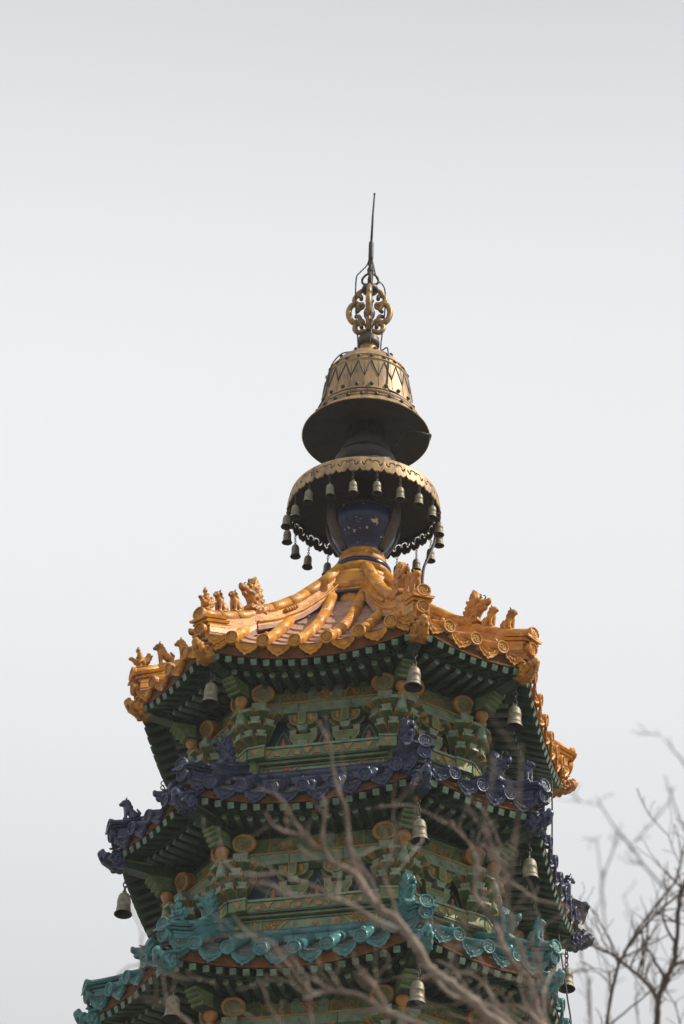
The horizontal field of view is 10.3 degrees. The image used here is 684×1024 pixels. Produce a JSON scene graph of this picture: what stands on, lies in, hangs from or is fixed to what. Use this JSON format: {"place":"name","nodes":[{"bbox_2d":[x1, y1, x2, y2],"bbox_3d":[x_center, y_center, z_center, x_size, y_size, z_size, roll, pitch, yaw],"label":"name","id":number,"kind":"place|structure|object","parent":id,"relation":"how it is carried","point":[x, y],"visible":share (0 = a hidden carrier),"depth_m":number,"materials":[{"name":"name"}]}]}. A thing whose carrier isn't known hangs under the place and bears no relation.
{"place":"outdoors","nodes":[
{"label":"outdoors","id":0,"kind":"place"},
{"bbox_2d":[0,0,683,1023],"label":"sky","id":1,"kind":"structure","parent":0,"point":[188,187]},
{"label":"ground","id":2,"kind":"structure","parent":0,"visible":0},
{"bbox_2d":[117,714,514,1023],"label":"bare tree","id":3,"kind":"object","parent":2,"relation":"on","point":[473,1001],"visible":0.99,"depth_m":19.98,"materials":[{"name":"brown plant"}]},
{"bbox_2d":[73,193,593,1023],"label":"pagoda","id":4,"kind":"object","parent":2,"relation":"on","point":[347,631],"visible":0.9,"depth_m":51.46,"materials":[{"name":"green ceramic"}]},
{"bbox_2d":[114,873,131,918],"bbox_3d":[-2.937,5.153,51.298,0.250,0.658,0.250,14,-39,-15],"label":"wind bell","id":5,"kind":"object","parent":4,"relation":"hanging from","point":[123,909],"visible":0.96,"depth_m":51.17,"materials":[{"name":"grey metal"}]},
{"bbox_2d":[162,974,181,1023],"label":"wind bell","id":6,"kind":"object","parent":4,"relation":"hanging from","point":[170,1015],"visible":0.87,"depth_m":48.44,"materials":[{"name":"grey metal"}]},
{"bbox_2d":[201,664,218,708],"bbox_3d":[-1.777,2.339,51.726,0.250,0.658,0.250,-15,-39,23],"label":"wind bell","id":7,"kind":"object","parent":4,"relation":"hanging from","point":[210,700],"visible":1,"depth_m":51.61,"materials":[{"name":"grey metal"}]},
{"bbox_2d":[281,506,290,529],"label":"wind bell","id":8,"kind":"object","parent":4,"relation":"hanging from","point":[286,524],"visible":1,"depth_m":55.81,"materials":[{"name":"grey metal"}]},
{"bbox_2d":[282,530,291,545],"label":"wind bell","id":9,"kind":"object","parent":4,"relation":"hanging from","point":[287,541],"visible":1,"depth_m":56.11,"materials":[{"name":"grey metal"}]},
{"bbox_2d":[290,493,300,520],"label":"wind bell","id":10,"kind":"object","parent":4,"relation":"hanging from","point":[295,514],"visible":1,"depth_m":55.52,"materials":[{"name":"grey metal"}]},
{"bbox_2d":[290,534,300,559],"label":"wind bell","id":11,"kind":"object","parent":4,"relation":"hanging from","point":[295,554],"visible":1,"depth_m":56.35,"materials":[{"name":"grey metal"}]},
{"bbox_2d":[302,546,312,570],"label":"wind bell","id":12,"kind":"object","parent":4,"relation":"hanging from","point":[307,565],"visible":1,"depth_m":56.59,"materials":[{"name":"grey metal"}]},
{"bbox_2d":[303,482,312,505],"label":"wind bell","id":13,"kind":"object","parent":4,"relation":"hanging from","point":[308,499],"visible":1,"depth_m":55.33,"materials":[{"name":"grey metal"}]},
{"bbox_2d":[322,555,330,575],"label":"wind bell","id":14,"kind":"object","parent":4,"relation":"hanging from","point":[327,566],"visible":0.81,"depth_m":56.78,"materials":[{"name":"grey metal"}]},
{"bbox_2d":[325,474,335,499],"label":"wind bell","id":15,"kind":"object","parent":4,"relation":"hanging from","point":[330,494],"visible":1,"depth_m":55.13,"materials":[{"name":"grey metal"}]},
{"bbox_2d":[348,469,358,496],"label":"wind bell","id":16,"kind":"object","parent":4,"relation":"hanging from","point":[353,491],"visible":1,"depth_m":55.04,"materials":[{"name":"grey metal"}]},
{"bbox_2d":[372,471,381,496],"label":"wind bell","id":17,"kind":"object","parent":4,"relation":"hanging from","point":[376,492],"visible":1,"depth_m":55.04,"materials":[{"name":"grey metal"}]},
{"bbox_2d":[395,475,405,502],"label":"wind bell","id":18,"kind":"object","parent":4,"relation":"hanging from","point":[400,497],"visible":1,"depth_m":55.13,"materials":[{"name":"grey metal"}]},
{"bbox_2d":[404,644,422,692],"bbox_3d":[0.977,2.064,51.163,0.250,0.739,0.250,8,-39,-5],"label":"wind bell","id":19,"kind":"object","parent":4,"relation":"hanging from","point":[413,684],"visible":1,"depth_m":51.02,"materials":[{"name":"grey metal"}]},
{"bbox_2d":[407,958,425,1008],"bbox_3d":[0.957,5.890,47.943,0.250,0.739,0.250,5,-35,-2],"label":"wind bell","id":20,"kind":"object","parent":4,"relation":"hanging from","point":[417,987],"visible":0.84,"depth_m":47.79,"materials":[{"name":"grey metal"}]},
{"bbox_2d":[411,549,421,571],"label":"wind bell","id":21,"kind":"object","parent":4,"relation":"hanging from","point":[416,564],"visible":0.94,"depth_m":56.56,"materials":[{"name":"grey metal"}]},
{"bbox_2d":[413,485,423,508],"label":"wind bell","id":22,"kind":"object","parent":4,"relation":"hanging from","point":[418,503],"visible":1,"depth_m":55.30,"materials":[{"name":"grey metal"}]},
{"bbox_2d":[410,793,429,845],"bbox_3d":[1.004,3.978,49.533,0.250,0.739,0.250,-18,-38,21],"label":"wind bell","id":23,"kind":"object","parent":4,"relation":"hanging from","point":[419,827],"visible":0.95,"depth_m":49.39,"materials":[{"name":"grey metal"}]},
{"bbox_2d":[425,540,435,563],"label":"wind bell","id":24,"kind":"object","parent":4,"relation":"hanging from","point":[431,560],"visible":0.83,"depth_m":56.38,"materials":[{"name":"grey metal"}]},
{"bbox_2d":[426,497,436,520],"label":"wind bell","id":25,"kind":"object","parent":4,"relation":"hanging from","point":[431,516],"visible":1,"depth_m":55.53,"materials":[{"name":"grey metal"}]},
{"bbox_2d":[434,511,443,537],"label":"wind bell","id":26,"kind":"object","parent":4,"relation":"hanging from","point":[438,533],"visible":1,"depth_m":55.78,"materials":[{"name":"grey metal"}]},
{"bbox_2d":[434,537,443,548],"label":"wind bell","id":27,"kind":"object","parent":4,"relation":"hanging from","point":[439,544],"visible":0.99,"depth_m":56.11,"materials":[{"name":"grey metal"}]},
{"bbox_2d":[505,682,522,731],"bbox_3d":[2.362,2.630,51.877,0.250,0.739,0.250,7,-35,-4],"label":"wind bell","id":28,"kind":"object","parent":4,"relation":"hanging from","point":[514,723],"visible":1,"depth_m":51.74,"materials":[{"name":"grey metal"}]},
{"bbox_2d":[521,833,539,884],"bbox_3d":[2.483,4.563,50.270,0.250,0.739,0.250,-6,-38,7],"label":"wind bell","id":29,"kind":"object","parent":4,"relation":"hanging from","point":[530,865],"visible":0.98,"depth_m":50.12,"materials":[{"name":"grey metal"}]},
{"bbox_2d":[558,948,574,993],"bbox_3d":[3.112,6.331,52.648,0.250,0.658,0.250,21,-42,-21],"label":"wind bell","id":30,"kind":"object","parent":4,"relation":"hanging from","point":[570,985],"visible":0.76,"depth_m":52.53,"materials":[{"name":"grey metal"}]},
{"bbox_2d":[373,710,582,1023],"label":"bare tree","id":31,"kind":"object","parent":2,"relation":"on","point":[536,1014],"visible":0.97,"depth_m":21.13,"materials":[{"name":"brown plant"}]},
{"bbox_2d":[535,788,683,1023],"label":"bare tree","id":32,"kind":"object","parent":2,"relation":"on","point":[666,978],"visible":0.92,"depth_m":25.99,"materials":[{"name":"brown plant"}]},
{"bbox_2d":[557,724,683,1023],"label":"bare tree","id":33,"kind":"object","parent":2,"relation":"on","point":[648,870],"visible":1,"depth_m":18.00,"materials":[{"name":"brown plant"}]}
]}

